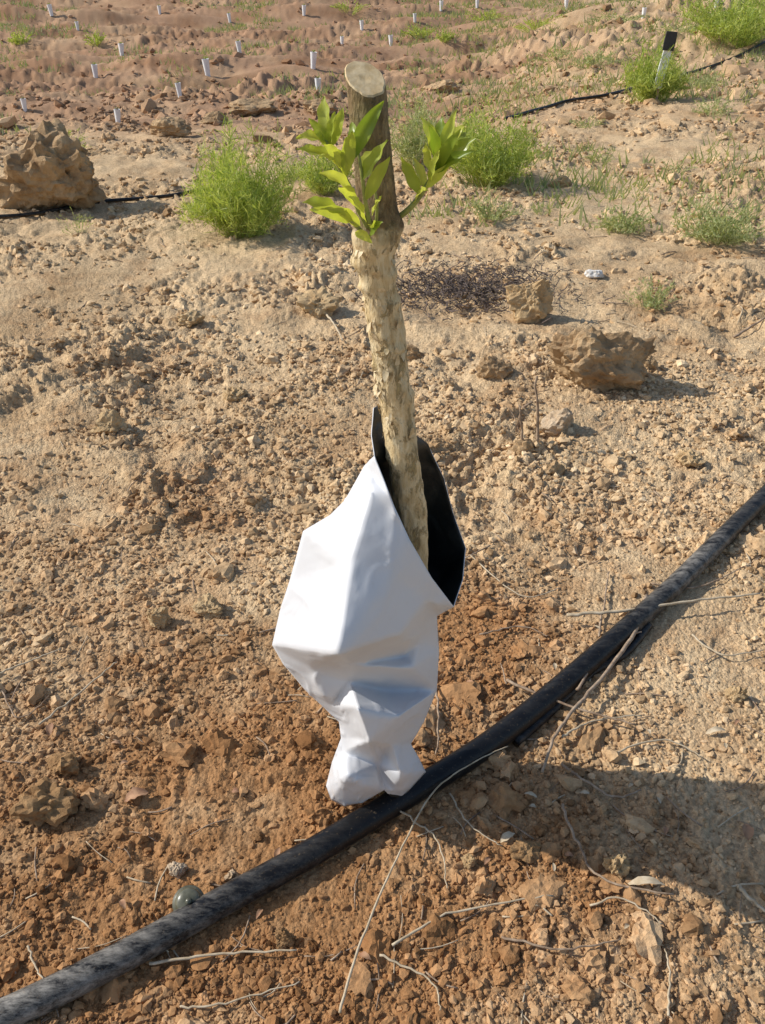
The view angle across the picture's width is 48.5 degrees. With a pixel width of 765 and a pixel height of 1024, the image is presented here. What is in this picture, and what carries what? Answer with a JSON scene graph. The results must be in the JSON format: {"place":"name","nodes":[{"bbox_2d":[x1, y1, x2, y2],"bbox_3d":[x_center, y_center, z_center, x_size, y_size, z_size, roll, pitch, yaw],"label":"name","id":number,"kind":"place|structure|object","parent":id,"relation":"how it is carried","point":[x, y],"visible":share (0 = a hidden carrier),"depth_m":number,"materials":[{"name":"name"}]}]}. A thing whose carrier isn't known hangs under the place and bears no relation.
{"place":"outdoors","nodes":[
{"label":"outdoors","id":0,"kind":"place"},
{"bbox_2d":[0,0,764,1023],"bbox_3d":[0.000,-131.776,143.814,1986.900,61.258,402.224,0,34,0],"label":"ground","id":1,"kind":"structure","parent":0,"point":[242,260],"depth_m":2.63,"materials":[{"name":"soil"}]},
{"bbox_2d":[7,27,35,44],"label":"plant","id":2,"kind":"object","parent":1,"relation":"on","point":[15,40],"visible":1,"depth_m":24.70,"materials":[{"name":"green plant"}]},
{"bbox_2d":[20,97,26,111],"bbox_3d":[-3.604,-4.100,8.549,0.057,0.140,0.058,0,34,0],"label":"tree guard","id":3,"kind":"object","parent":1,"relation":"on","point":[23,102],"visible":1,"depth_m":8.53,"materials":[{"name":"white plastic"}]},
{"bbox_2d":[9,776,80,826],"bbox_3d":[-0.593,0.510,1.500,0.109,0.073,0.087,0,34,0],"label":"soil clod","id":4,"kind":"object","parent":1,"relation":"on","point":[45,799],"visible":1,"depth_m":1.48,"materials":[{"name":"brown soil"}]},
{"bbox_2d":[47,3,53,15],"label":"tree guard","id":5,"kind":"object","parent":1,"relation":"on","point":[49,6],"visible":1,"depth_m":29.13,"materials":[{"name":"white plastic"}]},
{"bbox_2d":[0,118,106,210],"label":"boulder","id":6,"kind":"object","parent":1,"relation":"on","point":[49,165],"visible":0.87,"depth_m":4.63,"materials":[{"name":"brown stone"}]},
{"bbox_2d":[45,751,79,775],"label":"soil clod","id":7,"kind":"object","parent":1,"relation":"on","point":[65,763],"visible":1,"depth_m":1.57,"materials":[{"name":"brown soil"}]},
{"bbox_2d":[56,207,94,235],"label":"plant","id":8,"kind":"object","parent":1,"relation":"on","point":[79,220],"visible":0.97,"depth_m":4.37,"materials":[{"name":"green plant"}]},
{"bbox_2d":[75,20,78,30],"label":"tree guard","id":9,"kind":"object","parent":1,"relation":"on","point":[77,24],"visible":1,"depth_m":26.08,"materials":[{"name":"white plastic"}]},
{"bbox_2d":[68,126,91,147],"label":"plant","id":10,"kind":"object","parent":1,"relation":"on","point":[80,139],"visible":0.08,"depth_m":6.05,"materials":[{"name":"green plant"}]},
{"bbox_2d":[82,30,106,46],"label":"plant","id":11,"kind":"object","parent":1,"relation":"on","point":[96,42],"visible":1,"depth_m":24.76,"materials":[{"name":"green plant"}]},
{"bbox_2d":[91,62,97,77],"bbox_3d":[-5.740,-8.814,16.980,0.123,0.302,0.124,0,34,0],"label":"tree guard","id":12,"kind":"object","parent":1,"relation":"on","point":[94,69],"visible":0.94,"depth_m":16.95,"materials":[{"name":"white plastic"}]},
{"bbox_2d":[0,188,199,218],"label":"drip tube","id":13,"kind":"object","parent":1,"relation":"on","point":[28,214],"visible":0.69,"depth_m":4.92,"materials":[{"name":"black plastic"}]},
{"bbox_2d":[90,408,126,434],"bbox_3d":[-0.862,-0.276,2.680,0.084,0.090,0.109,26,42,33],"label":"soil clod","id":14,"kind":"object","parent":1,"relation":"on","point":[109,421],"visible":0.91,"depth_m":2.66,"materials":[{"name":"brown soil"}]},
{"bbox_2d":[114,107,120,122],"bbox_3d":[-2.380,-3.565,7.650,0.058,0.147,0.061,0,34,0],"label":"tree guard","id":15,"kind":"object","parent":1,"relation":"on","point":[117,114],"visible":0.93,"depth_m":7.63,"materials":[{"name":"white plastic"}]},
{"bbox_2d":[118,42,123,55],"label":"tree guard","id":16,"kind":"object","parent":1,"relation":"on","point":[121,47],"visible":0.94,"depth_m":22.06,"materials":[{"name":"white plastic"}]},
{"bbox_2d":[146,607,170,629],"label":"soil clod","id":17,"kind":"object","parent":1,"relation":"on","point":[159,617],"visible":1,"depth_m":1.91,"materials":[{"name":"beige soil"}]},
{"bbox_2d":[157,4,160,14],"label":"tree guard","id":18,"kind":"object","parent":1,"relation":"on","point":[159,8],"visible":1,"depth_m":30.91,"materials":[{"name":"white plastic"}]},
{"bbox_2d":[150,116,191,137],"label":"rock","id":19,"kind":"object","parent":1,"relation":"on","point":[175,127],"visible":0.91,"depth_m":6.66,"materials":[{"name":"beige stone"}]},
{"bbox_2d":[167,861,188,878],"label":"soil clod","id":20,"kind":"object","parent":1,"relation":"on","point":[177,870],"visible":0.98,"depth_m":1.41,"materials":[{"name":"beige soil"}]},
{"bbox_2d":[175,81,181,97],"bbox_3d":[-2.324,-4.816,9.681,0.071,0.173,0.070,0,34,0],"label":"tree guard","id":21,"kind":"object","parent":1,"relation":"on","point":[178,87],"visible":0.94,"depth_m":9.66,"materials":[{"name":"white plastic"}]},
{"bbox_2d":[177,309,205,327],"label":"soil clod","id":22,"kind":"object","parent":1,"relation":"on","point":[189,318],"visible":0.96,"depth_m":3.39,"materials":[{"name":"beige soil"}]},
{"bbox_2d":[201,56,210,76],"bbox_3d":[-3.557,-8.973,17.130,0.154,0.377,0.153,0,34,0],"label":"tree guard","id":23,"kind":"object","parent":1,"relation":"on","point":[205,61],"visible":0.99,"depth_m":17.08,"materials":[{"name":"white plastic"}]},
{"bbox_2d":[191,592,222,620],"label":"soil clod","id":24,"kind":"object","parent":1,"relation":"on","point":[208,606],"visible":1,"depth_m":1.94,"materials":[{"name":"beige soil"}]},
{"bbox_2d":[199,111,227,124],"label":"rock","id":25,"kind":"object","parent":1,"relation":"on","point":[211,117],"visible":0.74,"depth_m":7.67,"materials":[{"name":"beige stone"}]},
{"bbox_2d":[227,12,230,22],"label":"tree guard","id":26,"kind":"object","parent":1,"relation":"on","point":[229,16],"visible":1,"depth_m":30.27,"materials":[{"name":"white plastic"}]},
{"bbox_2d":[224,869,238,880],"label":"soil clod","id":27,"kind":"object","parent":1,"relation":"on","point":[231,874],"visible":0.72,"depth_m":1.40,"materials":[{"name":"beige soil"}]},
{"bbox_2d":[222,386,247,402],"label":"soil clod","id":28,"kind":"object","parent":1,"relation":"on","point":[233,394],"visible":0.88,"depth_m":2.86,"materials":[{"name":"beige soil"}]},
{"bbox_2d":[235,39,241,52],"bbox_3d":[-3.696,-11.926,21.808,0.147,0.361,0.147,0,34,0],"label":"tree guard","id":29,"kind":"object","parent":1,"relation":"on","point":[238,44],"visible":0.91,"depth_m":21.75,"materials":[{"name":"white plastic"}]},
{"bbox_2d":[175,109,310,237],"bbox_3d":[-0.717,-1.668,4.223,0.664,0.628,0.663,26,42,32],"label":"green bush","id":30,"kind":"object","parent":1,"relation":"on","point":[245,202],"visible":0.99,"depth_m":4.20,"materials":[{"name":"green plant"}]},
{"bbox_2d":[227,98,277,116],"bbox_3d":[-1.315,-4.117,8.673,0.506,0.184,0.405,0,34,0],"label":"rock","id":31,"kind":"object","parent":1,"relation":"on","point":[249,107],"visible":0.9,"depth_m":8.57,"materials":[{"name":"beige stone"}]},
{"bbox_2d":[275,927,294,948],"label":"soil clod","id":32,"kind":"object","parent":1,"relation":"on","point":[284,937],"visible":0.99,"depth_m":1.31,"materials":[{"name":"brown soil"}]},
{"bbox_2d":[271,154,307,179],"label":"plant","id":33,"kind":"object","parent":1,"relation":"on","point":[285,166],"visible":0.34,"depth_m":5.31,"materials":[{"name":"green plant"}]},
{"bbox_2d":[302,4,305,15],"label":"tree guard","id":34,"kind":"object","parent":1,"relation":"on","point":[304,9],"visible":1,"depth_m":30.68,"materials":[{"name":"white plastic"}]},
{"bbox_2d":[310,50,316,68],"bbox_3d":[-1.400,-9.244,17.363,0.150,0.359,0.146,0,34,0],"label":"tree guard","id":35,"kind":"object","parent":1,"relation":"on","point":[313,54],"visible":1,"depth_m":17.32,"materials":[{"name":"white plastic"}]},
{"bbox_2d":[315,76,320,92],"bbox_3d":[-0.779,-5.171,10.293,0.080,0.197,0.081,0,34,0],"label":"tree guard","id":36,"kind":"object","parent":1,"relation":"on","point":[317,81],"visible":0.89,"depth_m":10.26,"materials":[{"name":"white plastic"}]},
{"bbox_2d":[295,286,341,318],"bbox_3d":[-0.271,-0.852,3.512,0.188,0.128,0.152,12,36,17],"label":"soil clod","id":37,"kind":"object","parent":1,"relation":"on","point":[321,302],"visible":0.97,"depth_m":3.48,"materials":[{"name":"beige soil"}]},
{"bbox_2d":[303,98,337,115],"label":"rock","id":38,"kind":"object","parent":1,"relation":"on","point":[310,106],"visible":0.58,"depth_m":8.63,"materials":[{"name":"beige stone"}]},
{"bbox_2d":[288,141,354,195],"bbox_3d":[-0.353,-2.024,5.003,0.401,0.303,0.414,0,34,0],"label":"green bush","id":39,"kind":"object","parent":1,"relation":"on","point":[317,182],"visible":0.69,"depth_m":4.97,"materials":[{"name":"green plant"}]},
{"bbox_2d":[331,0,370,14],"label":"plant","id":40,"kind":"object","parent":1,"relation":"on","point":[345,6],"visible":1,"depth_m":31.10,"materials":[{"name":"green plant"}]},
{"bbox_2d":[359,19,363,30],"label":"tree guard","id":41,"kind":"object","parent":1,"relation":"on","point":[361,24],"visible":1,"depth_m":26.83,"materials":[{"name":"white plastic"}]},
{"bbox_2d":[0,56,764,1023],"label":"soil clods","id":42,"kind":"object","parent":1,"relation":"on","point":[304,742],"visible":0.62,"depth_m":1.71,"materials":[{"name":"brown soil"}]},
{"bbox_2d":[0,484,764,1023],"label":"irrigation pipe","id":43,"kind":"object","parent":1,"relation":"on","point":[68,984],"visible":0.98,"depth_m":1.44,"materials":[{"name":"black plastic"}]},
{"bbox_2d":[172,885,203,910],"bbox_3d":[-0.311,0.623,1.360,0.052,0.046,0.049,0,34,0],"label":"drip emitter","id":44,"kind":"object","parent":43,"relation":"attached to","point":[186,895],"visible":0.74,"depth_m":1.35,"materials":[{"name":"grey plastic"}]},
{"bbox_2d":[0,0,764,234],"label":"weeds","id":45,"kind":"object","parent":1,"relation":"on","point":[611,81],"visible":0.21,"depth_m":10.11,"materials":[{"name":"green plant"}]},
{"bbox_2d":[0,0,764,144],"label":"soil clods","id":46,"kind":"object","parent":1,"relation":"on","point":[667,119],"visible":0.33,"depth_m":8.62,"materials":[{"name":"brown soil"}]},
{"bbox_2d":[0,139,764,1023],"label":"dry twigs","id":47,"kind":"object","parent":1,"relation":"on","point":[608,669],"depth_m":1.64,"materials":[{"name":"brown wood"}]},
{"bbox_2d":[0,161,764,1023],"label":"dry straw","id":48,"kind":"object","parent":1,"relation":"on","point":[742,891],"visible":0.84,"depth_m":1.40,"materials":[{"name":"beige plant"}]},
{"bbox_2d":[296,61,476,795],"bbox_3d":[-0.001,0.045,1.201,0.194,1.204,0.101,-8,35,-11],"label":"tree sapling","id":49,"kind":"object","parent":1,"relation":"on","point":[376,221],"visible":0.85,"depth_m":0.94,"materials":[{"name":"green plant"}]},
{"bbox_2d":[272,406,465,806],"bbox_3d":[-0.015,0.182,1.337,0.288,0.760,0.250,-22,40,-29],"label":"plastic sleeve","id":50,"kind":"object","parent":49,"relation":"attached to","point":[369,598],"visible":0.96,"depth_m":1.25,"materials":[{"name":"white plastic"}]},
{"bbox_2d":[388,33,392,45],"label":"tree guard","id":51,"kind":"object","parent":1,"relation":"on","point":[390,36],"visible":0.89,"depth_m":25.26,"materials":[{"name":"white plastic"}]},
{"bbox_2d":[45,680,753,959],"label":"dead leaves","id":52,"kind":"object","parent":1,"relation":"on","point":[135,792],"visible":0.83,"depth_m":1.48,"materials":[{"name":"brown plant"}]},
{"bbox_2d":[413,12,416,22],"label":"tree guard","id":53,"kind":"object","parent":1,"relation":"on","point":[414,15],"visible":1,"depth_m":27.03,"materials":[{"name":"white plastic"}]},
{"bbox_2d":[407,344,424,360],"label":"soil clod","id":54,"kind":"object","parent":1,"relation":"on","point":[414,353],"visible":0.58,"depth_m":3.06,"materials":[{"name":"brown soil"}]},
{"bbox_2d":[388,83,446,165],"bbox_3d":[0.203,-2.563,5.647,0.499,0.525,0.470,22,40,29],"label":"green bush","id":55,"kind":"object","parent":1,"relation":"on","point":[417,145],"visible":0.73,"depth_m":5.61,"materials":[{"name":"green plant"}]},
{"bbox_2d":[400,22,436,36],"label":"plant","id":56,"kind":"object","parent":1,"relation":"on","point":[424,33],"visible":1,"depth_m":25.97,"materials":[{"name":"green plant"}]},
{"bbox_2d":[421,79,460,92],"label":"rock","id":57,"kind":"object","parent":1,"relation":"on","point":[449,84],"visible":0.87,"depth_m":10.53,"materials":[{"name":"beige stone"}]},
{"bbox_2d":[436,29,454,42],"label":"plant","id":58,"kind":"object","parent":1,"relation":"on","point":[448,37],"visible":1,"depth_m":22.65,"materials":[{"name":"green plant"}]},
{"bbox_2d":[312,252,614,322],"bbox_3d":[0.341,-0.998,3.711,1.301,0.103,0.874,0,34,0],"label":"dead brush","id":59,"kind":"object","parent":1,"relation":"on","point":[461,283],"visible":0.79,"depth_m":3.69,"materials":[{"name":"brown plant"}]},
{"bbox_2d":[461,853,476,869],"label":"soil clod","id":60,"kind":"object","parent":1,"relation":"on","point":[468,861],"visible":1,"depth_m":1.42,"materials":[{"name":"beige soil"}]},
{"bbox_2d":[464,7,513,21],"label":"plant","id":61,"kind":"object","parent":1,"relation":"on","point":[493,14],"visible":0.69,"depth_m":26.67,"materials":[{"name":"green plant"}]},
{"bbox_2d":[463,187,523,221],"bbox_3d":[0.587,-1.626,4.496,0.331,0.195,0.313,0,34,0],"label":"plant","id":62,"kind":"object","parent":1,"relation":"on","point":[482,211],"visible":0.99,"depth_m":4.50,"materials":[{"name":"green plant"}]},
{"bbox_2d":[475,354,512,378],"bbox_3d":[0.388,-0.492,2.944,0.116,0.117,0.104,-16,37,-22],"label":"rock","id":63,"kind":"object","parent":1,"relation":"on","point":[490,367],"visible":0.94,"depth_m":2.91,"materials":[{"name":"brown stone"}]},
{"bbox_2d":[448,88,545,188],"bbox_3d":[0.625,-2.238,5.102,0.734,0.558,0.715,0,34,0],"label":"green bush","id":64,"kind":"object","parent":1,"relation":"on","point":[499,165],"visible":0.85,"depth_m":5.05,"materials":[{"name":"green plant"}]},
{"bbox_2d":[509,839,541,863],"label":"soil clod","id":65,"kind":"object","parent":1,"relation":"on","point":[526,852],"visible":1,"depth_m":1.43,"materials":[{"name":"brown soil"}]},
{"bbox_2d":[505,279,553,323],"bbox_3d":[0.588,-0.831,3.449,0.202,0.252,0.162,0,34,0],"label":"rock","id":66,"kind":"object","parent":1,"relation":"on","point":[530,303],"visible":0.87,"depth_m":3.39,"materials":[{"name":"beige stone"}]},
{"bbox_2d":[528,201,551,214],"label":"plant","id":67,"kind":"object","parent":1,"relation":"on","point":[537,211],"visible":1,"depth_m":4.70,"materials":[{"name":"green plant"}]},
{"bbox_2d":[513,9,567,34],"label":"plant","id":68,"kind":"object","parent":1,"relation":"on","point":[530,24],"visible":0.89,"depth_m":18.93,"materials":[{"name":"green plant"}]},
{"bbox_2d":[532,46,578,61],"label":"plant","id":69,"kind":"object","parent":1,"relation":"on","point":[562,52],"visible":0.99,"depth_m":11.27,"materials":[{"name":"green plant"}]},
{"bbox_2d":[539,408,573,436],"bbox_3d":[0.540,-0.275,2.646,0.090,0.113,0.096,16,38,22],"label":"rock","id":70,"kind":"object","parent":1,"relation":"on","point":[557,421],"visible":0.92,"depth_m":2.62,"materials":[{"name":"beige stone"}]},
{"bbox_2d":[548,175,571,187],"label":"rock","id":71,"kind":"object","parent":1,"relation":"on","point":[564,179],"visible":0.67,"depth_m":5.18,"materials":[{"name":"grey stone"}]},
{"bbox_2d":[512,622,652,746],"bbox_3d":[0.430,0.351,1.777,0.476,0.029,0.035,-27,43,-34],"label":"stick","id":72,"kind":"object","parent":1,"relation":"on","point":[634,644],"visible":0.68,"depth_m":1.75,"materials":[{"name":"wood"}]},
{"bbox_2d":[569,115,606,127],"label":"plant","id":73,"kind":"object","parent":1,"relation":"on","point":[591,124],"visible":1,"depth_m":6.89,"materials":[{"name":"green plant"}]},
{"bbox_2d":[564,45,622,69],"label":"plant","id":74,"kind":"object","parent":1,"relation":"on","point":[587,58],"visible":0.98,"depth_m":10.15,"materials":[{"name":"green plant"}]},
{"bbox_2d":[584,269,603,277],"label":"stone","id":75,"kind":"object","parent":1,"relation":"on","point":[589,273],"visible":1,"depth_m":3.82,"materials":[{"name":"white stone"}]},
{"bbox_2d":[583,148,615,162],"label":"plant","id":76,"kind":"object","parent":1,"relation":"on","point":[594,157],"visible":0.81,"depth_m":5.80,"materials":[{"name":"green plant"}]},
{"bbox_2d":[546,326,656,391],"bbox_3d":[0.742,-0.505,2.893,0.379,0.299,0.228,0,34,0],"label":"rock","id":77,"kind":"object","parent":1,"relation":"on","point":[593,357],"visible":0.94,"depth_m":2.81,"materials":[{"name":"brown stone"}]},
{"bbox_2d":[602,853,632,877],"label":"soil clod","id":78,"kind":"object","parent":1,"relation":"on","point":[619,865],"visible":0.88,"depth_m":1.39,"materials":[{"name":"beige soil"}]},
{"bbox_2d":[588,5,651,22],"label":"plant","id":79,"kind":"object","parent":1,"relation":"on","point":[636,18],"visible":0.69,"depth_m":14.98,"materials":[{"name":"green plant"}]},
{"bbox_2d":[592,193,653,233],"bbox_3d":[1.247,-1.547,4.412,0.299,0.209,0.309,26,42,33],"label":"plant","id":80,"kind":"object","parent":1,"relation":"on","point":[628,226],"visible":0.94,"depth_m":4.42,"materials":[{"name":"green plant"}]},
{"bbox_2d":[504,41,764,119],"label":"drip tube","id":81,"kind":"object","parent":1,"relation":"on","point":[602,95],"visible":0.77,"depth_m":8.34,"materials":[{"name":"black plastic"}]},
{"bbox_2d":[641,6,646,18],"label":"tree guard","id":82,"kind":"object","parent":1,"relation":"on","point":[644,8],"visible":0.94,"depth_m":15.57,"materials":[{"name":"white plastic"}]},
{"bbox_2d":[618,273,681,311],"bbox_3d":[1.130,-0.923,3.562,0.229,0.171,0.232,27,43,33],"label":"plant","id":83,"kind":"object","parent":1,"relation":"on","point":[657,302],"visible":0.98,"depth_m":3.56,"materials":[{"name":"green plant"}]},
{"bbox_2d":[643,355,657,369],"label":"rock","id":84,"kind":"object","parent":1,"relation":"on","point":[651,362],"visible":0.54,"depth_m":3.01,"materials":[{"name":"brown stone"}]},
{"bbox_2d":[617,27,692,101],"bbox_3d":[2.552,-4.138,7.912,0.697,0.682,0.741,12,36,17],"label":"green bush","id":85,"kind":"object","parent":1,"relation":"on","point":[642,79],"visible":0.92,"depth_m":7.88,"materials":[{"name":"green plant"}]},
{"bbox_2d":[655,31,677,99],"bbox_3d":[2.579,-4.013,7.835,0.129,0.738,0.050,0,34,0],"label":"plant marker","id":86,"kind":"object","parent":1,"relation":"on","point":[670,39],"visible":0.82,"depth_m":7.69,"materials":[{"name":"white plastic"}]},
{"bbox_2d":[655,18,697,33],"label":"plant","id":87,"kind":"object","parent":1,"relation":"on","point":[682,26],"visible":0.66,"depth_m":11.15,"materials":[{"name":"green plant"}]},
{"bbox_2d":[660,158,697,172],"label":"plant","id":88,"kind":"object","parent":1,"relation":"on","point":[675,170],"visible":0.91,"depth_m":5.50,"materials":[{"name":"green plant"}]},
{"bbox_2d":[673,448,705,466],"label":"soil clod","id":89,"kind":"object","parent":1,"relation":"on","point":[688,458],"visible":1,"depth_m":2.48,"materials":[{"name":"beige soil"}]},
{"bbox_2d":[678,64,724,87],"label":"plant","id":90,"kind":"object","parent":1,"relation":"on","point":[696,80],"visible":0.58,"depth_m":8.59,"materials":[{"name":"green plant"}]},
{"bbox_2d":[690,92,737,116],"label":"plant","id":91,"kind":"object","parent":1,"relation":"on","point":[708,110],"visible":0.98,"depth_m":7.27,"materials":[{"name":"green plant"}]},
{"bbox_2d":[670,184,764,245],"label":"plant","id":92,"kind":"object","parent":1,"relation":"on","point":[718,223],"visible":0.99,"depth_m":4.23,"materials":[{"name":"green plant"}]},
{"bbox_2d":[675,0,764,48],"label":"green bush","id":93,"kind":"object","parent":1,"relation":"on","point":[737,27],"visible":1,"depth_m":10.44,"materials":[{"name":"green plant"}]},
{"bbox_2d":[724,686,748,703],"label":"soil clod","id":94,"kind":"object","parent":1,"relation":"on","point":[734,694],"visible":1,"depth_m":1.72,"materials":[{"name":"beige soil"}]},
{"bbox_2d":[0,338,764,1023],"bbox_3d":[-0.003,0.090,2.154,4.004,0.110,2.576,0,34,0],"label":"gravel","id":95,"kind":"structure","parent":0,"point":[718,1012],"depth_m":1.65,"materials":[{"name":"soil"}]},
{"bbox_2d":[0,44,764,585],"bbox_3d":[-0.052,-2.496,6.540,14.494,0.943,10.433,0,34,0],"label":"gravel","id":96,"kind":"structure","parent":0,"point":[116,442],"depth_m":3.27,"materials":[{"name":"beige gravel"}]}
]}

